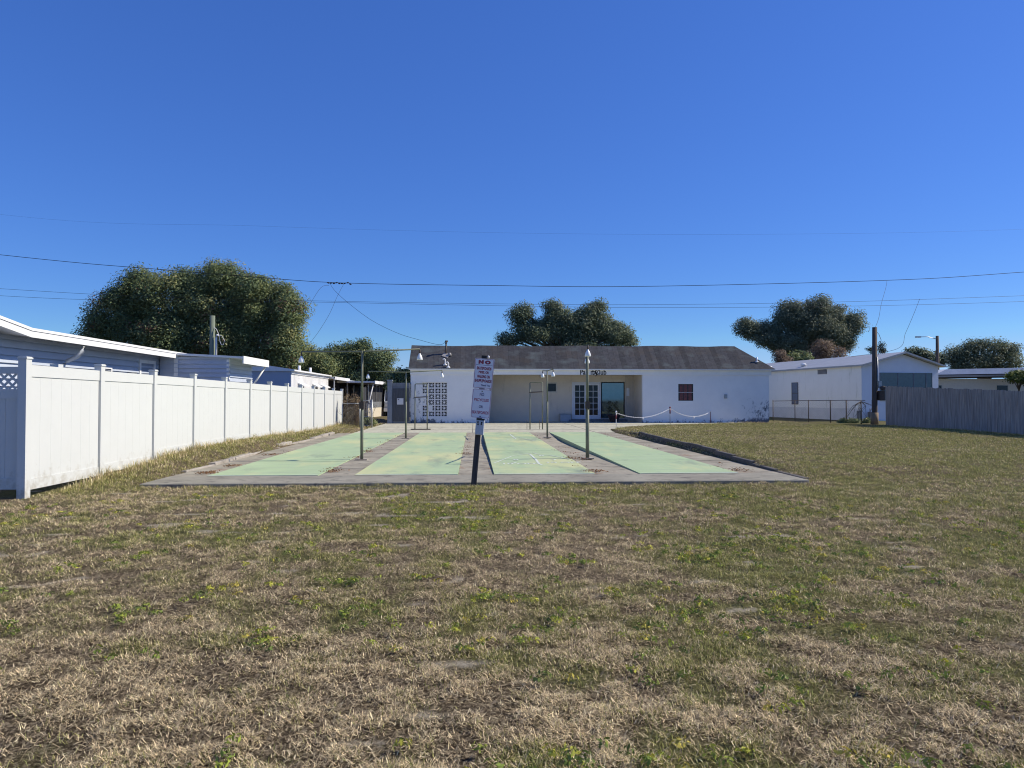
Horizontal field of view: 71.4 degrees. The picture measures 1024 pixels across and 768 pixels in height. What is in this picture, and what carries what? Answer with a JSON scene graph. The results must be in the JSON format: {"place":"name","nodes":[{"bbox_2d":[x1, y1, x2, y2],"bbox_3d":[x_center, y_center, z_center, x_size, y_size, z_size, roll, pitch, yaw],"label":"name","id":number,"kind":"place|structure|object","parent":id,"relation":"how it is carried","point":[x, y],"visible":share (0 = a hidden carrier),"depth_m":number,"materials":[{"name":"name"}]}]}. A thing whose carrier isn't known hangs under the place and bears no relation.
{"place":"outdoors","nodes":[
{"label":"outdoors","id":0,"kind":"place"},
{"bbox_2d":[12,289,1004,304],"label":"power line","id":1,"kind":"object","parent":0,"point":[482,303],"visible":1,"depth_m":48.33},
{"bbox_2d":[851,299,919,356],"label":"drop wire","id":2,"kind":"object","parent":1,"relation":"hanging from","point":[904,336],"visible":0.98,"depth_m":46.85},
{"bbox_2d":[0,415,1023,767],"bbox_3d":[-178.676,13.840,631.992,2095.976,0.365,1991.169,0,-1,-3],"label":"ground","id":3,"kind":"structure","parent":0,"point":[114,573],"depth_m":4.61,"materials":[{"name":"green plant"}]},
{"bbox_2d":[0,315,268,388],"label":"mobile home","id":4,"kind":"object","parent":3,"relation":"on","point":[40,347],"visible":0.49,"depth_m":17.24,"materials":[{"name":"white metal"}]},
{"bbox_2d":[50,364,62,366],"bbox_3d":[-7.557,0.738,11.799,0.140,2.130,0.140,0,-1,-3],"label":"window","id":5,"kind":"structure","parent":4,"relation":"in","point":[56,365],"depth_m":11.75,"materials":[{"name":"glass"}]},
{"bbox_2d":[141,363,152,374],"bbox_3d":[-10.056,0.498,19.560,0.040,2.118,0.775,0,-1,-3],"label":"window","id":6,"kind":"structure","parent":4,"relation":"in","point":[142,364],"depth_m":19.56,"materials":[{"name":"glass"}]},
{"bbox_2d":[16,356,342,498],"bbox_3d":[-7.621,0.982,22.388,0.137,2.262,24.630,0,-1,-3],"label":"vinyl fence","id":7,"kind":"object","parent":3,"relation":"on","point":[73,424],"visible":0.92,"depth_m":13.21,"materials":[{"name":"white plastic"}]},
{"bbox_2d":[0,367,17,489],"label":"lattice gate","id":8,"kind":"structure","parent":7,"relation":"attached to","point":[8,433],"depth_m":10.23,"materials":[{"name":"white plastic"}]},
{"bbox_2d":[70,256,315,370],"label":"oak tree","id":9,"kind":"object","parent":3,"relation":"on","point":[135,317],"visible":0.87,"depth_m":52.86,"materials":[{"name":"green plant"}]},
{"bbox_2d":[209,315,224,354],"bbox_3d":[-12.987,-0.260,31.356,0.711,5.500,0.285,0,-1,-3],"label":"service pole","id":10,"kind":"object","parent":3,"relation":"on","point":[213,345],"visible":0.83,"depth_m":31.29,"materials":[{"name":"grey wood"}]},
{"bbox_2d":[182,432,334,472],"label":"kerb","id":11,"kind":"structure","parent":3,"relation":"on","point":[231,458],"depth_m":16.55,"materials":[{"name":"concrete"}]},
{"bbox_2d":[174,433,351,475],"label":"walkway","id":12,"kind":"structure","parent":3,"relation":"on","point":[247,460],"depth_m":16.55,"materials":[{"name":"concrete"}]},
{"bbox_2d":[252,366,349,412],"bbox_3d":[-12.419,0.657,39.835,4.280,3.000,13.700,0,-1,-3],"label":"mobile home","id":13,"kind":"object","parent":3,"relation":"on","point":[278,376],"visible":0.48,"depth_m":34.03,"materials":[{"name":"white metal"}]},
{"bbox_2d":[211,433,402,475],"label":"painted lane","id":14,"kind":"structure","parent":3,"relation":"on","point":[314,460],"depth_m":16.08,"materials":[{"name":"green paint"}]},
{"bbox_2d":[208,475,270,475],"bbox_3d":[-4.399,1.612,12.581,1.890,0.004,0.044,0,-1,-3],"label":"lane marking","id":15,"kind":"object","parent":14,"relation":"on","point":[239,475],"visible":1,"depth_m":12.54,"materials":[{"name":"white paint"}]},
{"bbox_2d":[295,341,341,376],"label":"tree","id":16,"kind":"object","parent":3,"relation":"on","point":[318,363],"visible":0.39,"depth_m":56.80,"materials":[{"name":"green plant"}]},
{"bbox_2d":[342,403,359,425],"bbox_3d":[-7.494,1.546,33.171,0.860,1.360,0.060,0,-1,-3],"label":"chain link fence","id":17,"kind":"object","parent":3,"relation":"on","point":[350,415],"visible":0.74,"depth_m":33.16,"materials":[{"name":"metal"}]},
{"bbox_2d":[338,388,360,425],"bbox_3d":[-7.497,1.051,33.371,1.322,1.951,0.793,0,-1,-3],"label":"dry vine","id":18,"kind":"object","parent":17,"relation":"attached to","point":[351,420],"visible":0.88,"depth_m":33.34,"materials":[{"name":"brown plant"}]},
{"bbox_2d":[320,336,399,386],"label":"tree","id":19,"kind":"object","parent":3,"relation":"on","point":[349,363],"visible":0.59,"depth_m":60.71,"materials":[{"name":"green plant"}]},
{"bbox_2d":[298,348,422,459],"bbox_3d":[-3.380,0.516,15.904,2.752,2.637,0.240,0,-1,-3],"label":"court lamp post","id":20,"kind":"object","parent":3,"relation":"on","point":[361,403],"visible":0.97,"depth_m":15.88,"materials":[{"name":"grey metal"}]},
{"bbox_2d":[337,380,385,416],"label":"screened carport","id":21,"kind":"object","parent":3,"relation":"on","point":[374,391],"visible":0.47,"depth_m":48.58,"materials":[{"name":"metal"}]},
{"bbox_2d":[352,401,377,426],"bbox_3d":[-7.031,1.588,34.127,1.197,1.514,0.869,0,-1,-3],"label":"shrub","id":22,"kind":"object","parent":3,"relation":"on","point":[366,420],"visible":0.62,"depth_m":34.16,"materials":[{"name":"green plant"}]},
{"bbox_2d":[363,400,372,427],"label":"chain link gate","id":23,"kind":"structure","parent":3,"relation":"on","point":[371,413],"depth_m":33.06,"materials":[{"name":"metal"}]},
{"bbox_2d":[319,433,418,475],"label":"walkway","id":24,"kind":"structure","parent":3,"relation":"on","point":[353,465],"depth_m":16.27,"materials":[{"name":"concrete"}]},
{"bbox_2d":[366,370,443,438],"bbox_3d":[-3.638,0.755,24.229,2.632,2.487,0.240,0,-1,-3],"label":"court lamp post","id":25,"kind":"object","parent":24,"relation":"on","point":[368,376],"visible":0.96,"depth_m":24.21,"materials":[{"name":"grey metal"}]},
{"bbox_2d":[382,365,411,397],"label":"shrub","id":26,"kind":"object","parent":3,"relation":"on","point":[395,377],"visible":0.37,"depth_m":42.28,"materials":[{"name":"green plant"}]},
{"bbox_2d":[384,388,410,415],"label":"van","id":27,"kind":"object","parent":3,"relation":"on","point":[385,402],"visible":0.11,"depth_m":50.27,"materials":[{"name":"silver metal"}]},
{"bbox_2d":[355,432,466,474],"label":"painted lane","id":28,"kind":"structure","parent":3,"relation":"on","point":[429,453],"depth_m":16.37,"materials":[{"name":"green paint"}]},
{"bbox_2d":[360,474,429,474],"bbox_3d":[-1.883,1.615,12.716,1.790,0.004,0.044,0,-1,-3],"label":"lane marking","id":29,"kind":"object","parent":28,"relation":"on","point":[394,474],"visible":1,"depth_m":12.69,"materials":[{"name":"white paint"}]},
{"bbox_2d":[139,473,808,487],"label":"concrete slab","id":30,"kind":"structure","parent":3,"relation":"on","point":[402,480],"depth_m":11.99,"materials":[{"name":"grey concrete"}]},
{"bbox_2d":[458,433,493,474],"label":"walkway","id":31,"kind":"structure","parent":3,"relation":"on","point":[484,466],"depth_m":16.14,"materials":[{"name":"concrete"}]},
{"bbox_2d":[471,355,493,485],"bbox_3d":[-0.535,0.747,11.497,0.308,2.430,0.170,5,0,-3],"label":"sign post","id":32,"kind":"object","parent":3,"relation":"on","point":[482,382],"visible":0.99,"depth_m":11.48,"materials":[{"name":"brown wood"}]},
{"bbox_2d":[0,484,1023,767],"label":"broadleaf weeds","id":33,"kind":"object","parent":3,"relation":"on","point":[648,758],"visible":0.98,"depth_m":4.89,"materials":[{"name":"green plant"}]},
{"bbox_2d":[52,420,1020,492],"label":"tall weeds","id":34,"kind":"object","parent":3,"relation":"on","point":[162,457],"visible":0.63,"depth_m":13.81,"materials":[{"name":"green plant"}]},
{"bbox_2d":[483,432,594,474],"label":"painted lane","id":35,"kind":"structure","parent":3,"relation":"on","point":[498,448],"depth_m":16.67,"materials":[{"name":"green paint"}]},
{"bbox_2d":[494,434,566,464],"bbox_3d":[0.168,1.770,20.634,1.732,0.001,12.257,0,-1,-3],"label":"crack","id":36,"kind":"object","parent":35,"relation":"on","point":[537,461],"visible":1,"depth_m":16.32,"materials":[{"name":"white paint"}]},
{"bbox_2d":[535,473,593,473],"bbox_3d":[0.594,1.618,12.849,1.790,0.004,0.044,0,-1,-3],"label":"lane marking","id":37,"kind":"object","parent":35,"relation":"on","point":[564,473],"visible":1,"depth_m":12.86,"materials":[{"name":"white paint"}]},
{"bbox_2d":[541,369,554,437],"bbox_3d":[1.249,0.746,24.993,0.281,2.537,2.329,0,-1,-3],"label":"court lamp post","id":38,"kind":"object","parent":3,"relation":"on","point":[552,375],"visible":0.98,"depth_m":24.96,"materials":[{"name":"grey metal"}]},
{"bbox_2d":[493,297,641,345],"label":"tree","id":39,"kind":"object","parent":3,"relation":"on","point":[593,323],"visible":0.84,"depth_m":74.70,"materials":[{"name":"green plant"}]},
{"bbox_2d":[529,432,637,473],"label":"walkway","id":40,"kind":"structure","parent":3,"relation":"on","point":[596,462],"depth_m":16.40,"materials":[{"name":"concrete"}]},
{"bbox_2d":[581,344,593,459],"bbox_3d":[1.719,0.505,16.260,0.280,2.672,2.271,0,-1,2],"label":"court lamp post","id":41,"kind":"object","parent":3,"relation":"on","point":[587,362],"visible":0.96,"depth_m":16.20,"materials":[{"name":"grey metal"}]},
{"bbox_2d":[409,340,774,422],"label":"clubhouse","id":42,"kind":"structure","parent":3,"relation":"on","point":[726,383],"depth_m":40.09,"materials":[{"name":"white paint"}]},
{"bbox_2d":[546,382,556,392],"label":"window","id":43,"kind":"structure","parent":42,"relation":"in","point":[552,386],"depth_m":41.61,"materials":[{"name":"grey glass"}]},
{"bbox_2d":[560,414,570,421],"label":"storage box","id":44,"kind":"object","parent":42,"relation":"on","point":[565,417],"visible":0.94,"depth_m":41.14,"materials":[{"name":"blue plastic"}]},
{"bbox_2d":[573,383,585,418],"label":"french door","id":45,"kind":"structure","parent":42,"relation":"in","point":[579,389],"depth_m":41.68,"materials":[{"name":"white paint"}]},
{"bbox_2d":[589,383,599,418],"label":"french door","id":46,"kind":"structure","parent":42,"relation":"in","point":[594,388],"depth_m":41.73,"materials":[{"name":"white paint"}]},
{"bbox_2d":[601,382,624,418],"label":"window","id":47,"kind":"structure","parent":42,"relation":"in","point":[613,392],"depth_m":41.81,"materials":[{"name":"blue glass"}]},
{"bbox_2d":[606,401,621,421],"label":"planter","id":48,"kind":"object","parent":42,"relation":"on","point":[612,417],"visible":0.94,"depth_m":40.46,"materials":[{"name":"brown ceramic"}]},
{"bbox_2d":[678,384,692,400],"bbox_3d":[9.741,0.470,39.977,0.920,1.010,0.065,0,-1,-3],"label":"window","id":49,"kind":"structure","parent":42,"relation":"in","point":[685,391],"depth_m":39.97,"materials":[{"name":"glass"}]},
{"bbox_2d":[549,432,733,473],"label":"painted lane","id":50,"kind":"structure","parent":3,"relation":"on","point":[637,458],"depth_m":16.66,"materials":[{"name":"green paint"}]},
{"bbox_2d":[596,432,777,472],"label":"walkway","id":51,"kind":"structure","parent":3,"relation":"on","point":[715,461],"depth_m":16.93,"materials":[{"name":"concrete"}]},
{"bbox_2d":[631,431,808,479],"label":"kerb","id":52,"kind":"structure","parent":3,"relation":"on","point":[715,451],"depth_m":16.53,"materials":[{"name":"concrete"}]},
{"bbox_2d":[771,349,793,362],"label":"tree","id":53,"kind":"object","parent":3,"relation":"on","point":[780,356],"visible":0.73,"depth_m":63.19,"materials":[{"name":"brown plant"}]},
{"bbox_2d":[730,293,869,359],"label":"tree","id":54,"kind":"object","parent":3,"relation":"on","point":[800,326],"visible":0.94,"depth_m":76.04,"materials":[{"name":"green plant"}]},
{"bbox_2d":[786,350,813,360],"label":"shrub","id":55,"kind":"object","parent":3,"relation":"on","point":[797,356],"visible":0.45,"depth_m":65.20,"materials":[{"name":"green plant"}]},
{"bbox_2d":[773,400,864,422],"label":"chain link fence","id":56,"kind":"object","parent":3,"relation":"on","point":[830,415],"visible":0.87,"depth_m":40.29,"materials":[{"name":"grey metal"}]},
{"bbox_2d":[800,338,851,358],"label":"tree","id":57,"kind":"object","parent":3,"relation":"on","point":[825,350],"visible":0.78,"depth_m":67.38,"materials":[{"name":"brown plant"}]},
{"bbox_2d":[836,401,870,423],"bbox_3d":[18.050,1.654,37.479,1.966,1.514,0.957,0,-1,-3],"label":"shrub","id":58,"kind":"object","parent":3,"relation":"on","point":[853,420],"visible":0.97,"depth_m":37.38,"materials":[{"name":"green plant"}]},
{"bbox_2d":[766,352,945,420],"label":"mobile home","id":59,"kind":"object","parent":3,"relation":"on","point":[844,378],"visible":0.53,"depth_m":44.53,"materials":[{"name":"beige metal"}]},
{"bbox_2d":[791,382,797,403],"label":"window","id":60,"kind":"structure","parent":59,"relation":"in","point":[794,386],"depth_m":48.90,"materials":[{"name":"glass"}]},
{"bbox_2d":[879,373,897,400],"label":"window","id":61,"kind":"structure","parent":59,"relation":"in","point":[888,379],"depth_m":42.77,"materials":[{"name":"blue glass"}]},
{"bbox_2d":[898,373,913,386],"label":"window","id":62,"kind":"structure","parent":59,"relation":"in","point":[904,379],"depth_m":43.02,"materials":[{"name":"blue glass"}]},
{"bbox_2d":[914,373,925,387],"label":"window","id":63,"kind":"structure","parent":59,"relation":"in","point":[919,378],"depth_m":43.23,"materials":[{"name":"blue glass"}]},
{"bbox_2d":[926,373,931,387],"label":"window","id":64,"kind":"structure","parent":59,"relation":"in","point":[928,375],"depth_m":43.36,"materials":[{"name":"blue glass"}]},
{"bbox_2d":[864,341,887,353],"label":"tree","id":65,"kind":"object","parent":3,"relation":"on","point":[882,349],"visible":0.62,"depth_m":92.70,"materials":[{"name":"green plant"}]},
{"bbox_2d":[870,327,884,424],"bbox_3d":[18.935,-0.176,36.870,0.713,5.553,0.446,0,-1,22],"label":"utility pole","id":66,"kind":"object","parent":3,"relation":"on","point":[876,397],"visible":0.9,"depth_m":36.87,"materials":[{"name":"brown wood"}]},
{"bbox_2d":[915,336,939,378],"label":"utility pole","id":67,"kind":"object","parent":3,"relation":"on","point":[937,349],"visible":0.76,"depth_m":62.06,"materials":[{"name":"brown wood"}]},
{"bbox_2d":[903,345,952,364],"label":"tree","id":68,"kind":"object","parent":3,"relation":"on","point":[923,352],"visible":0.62,"depth_m":97.62,"materials":[{"name":"green plant"}]},
{"bbox_2d":[885,386,1023,434],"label":"board fence","id":69,"kind":"object","parent":3,"relation":"on","point":[1000,411],"visible":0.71,"depth_m":29.08,"materials":[{"name":"grey wood"}]},
{"bbox_2d":[938,368,1023,390],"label":"house","id":70,"kind":"structure","parent":3,"relation":"on","point":[948,378],"depth_m":58.22,"materials":[{"name":"white paint"}]},
{"bbox_2d":[997,385,1007,390],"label":"window","id":71,"kind":"structure","parent":70,"relation":"in","point":[999,387],"depth_m":58.22,"materials":[{"name":"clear glass"}]},
{"bbox_2d":[940,336,1023,378],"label":"tree","id":72,"kind":"object","parent":3,"relation":"on","point":[976,354],"visible":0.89,"depth_m":98.00,"materials":[{"name":"green plant"}]},
{"bbox_2d":[1002,369,1023,390],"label":"shrub","id":73,"kind":"object","parent":3,"relation":"on","point":[1015,377],"visible":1,"depth_m":56.02,"materials":[{"name":"green plant"}]},
{"bbox_2d":[0,0,1023,378],"label":"sky","id":74,"kind":"structure","parent":0,"point":[784,129],"materials":[{"name":"blue"}]},
{"bbox_2d":[5,255,1019,286],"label":"power line","id":75,"kind":"object","parent":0,"point":[508,285],"visible":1,"depth_m":48.34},
{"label":"line splice","id":76,"kind":"object","parent":75,"relation":"attached to","visible":0},
{"bbox_2d":[330,284,445,344],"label":"drop wire","id":77,"kind":"object","parent":76,"relation":"attached to","point":[389,329],"visible":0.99,"depth_m":42.97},
{"bbox_2d":[10,215,1014,234],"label":"power line","id":78,"kind":"object","parent":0,"point":[552,233],"visible":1,"depth_m":61.12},
{"bbox_2d":[12,296,1023,307],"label":"power line","id":79,"kind":"object","parent":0,"point":[550,306],"visible":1,"depth_m":48.92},
{"bbox_2d":[354,422,745,432],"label":"concrete plaza","id":80,"kind":"structure","parent":0,"point":[462,427],"depth_m":33.25,"materials":[{"name":"grey concrete"}]},
{"bbox_2d":[387,380,409,422],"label":"block wall","id":81,"kind":"structure","parent":80,"relation":"on","point":[395,411],"depth_m":38.58,"materials":[{"name":"grey concrete"}]},
{"bbox_2d":[397,398,402,404],"bbox_3d":[-6.051,0.942,38.559,0.340,0.340,0.022,0,-1,-3],"label":"notice sign","id":82,"kind":"object","parent":81,"relation":"attached to","point":[399,401],"visible":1,"depth_m":38.55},
{"bbox_2d":[411,383,430,429],"bbox_3d":[-3.973,0.977,31.018,0.860,2.012,0.120,0,-1,-3],"label":"score frame","id":83,"kind":"object","parent":80,"relation":"on","point":[415,397],"visible":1,"depth_m":31.00,"materials":[{"name":"green paint"}]},
{"bbox_2d":[195,421,748,473],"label":"fallen leaves","id":84,"kind":"object","parent":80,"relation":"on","point":[210,471],"visible":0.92,"depth_m":14.19,"materials":[{"name":"brown plant"}]},
{"bbox_2d":[527,382,542,428],"bbox_3d":[1.014,0.948,31.306,0.730,2.082,0.085,0,-1,-3],"label":"score frame","id":85,"kind":"object","parent":80,"relation":"on","point":[530,392],"visible":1,"depth_m":31.28,"materials":[{"name":"green paint"}]},
{"bbox_2d":[472,423,655,431],"bbox_3d":[1.227,2.045,33.931,15.500,0.012,10.700,0,-1,-3],"label":"joint line","id":86,"kind":"object","parent":80,"relation":"on","point":[579,427],"visible":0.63,"depth_m":31.13,"materials":[{"name":"grey concrete"}]},
{"bbox_3d":[8.059,1.668,36.320,0.100,1.040,0.095,0,-1,-3],"label":"chain post","id":87,"kind":"object","parent":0,"visible":0},
{"bbox_2d":[619,408,669,419],"bbox_3d":[6.457,1.465,34.754,4.516,0.531,0.100,1,-2,-44],"label":"chain","id":88,"kind":"object","parent":87,"relation":"hanging from","point":[643,417],"visible":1,"depth_m":34.64,"materials":[{"name":"white plastic"}]}
]}

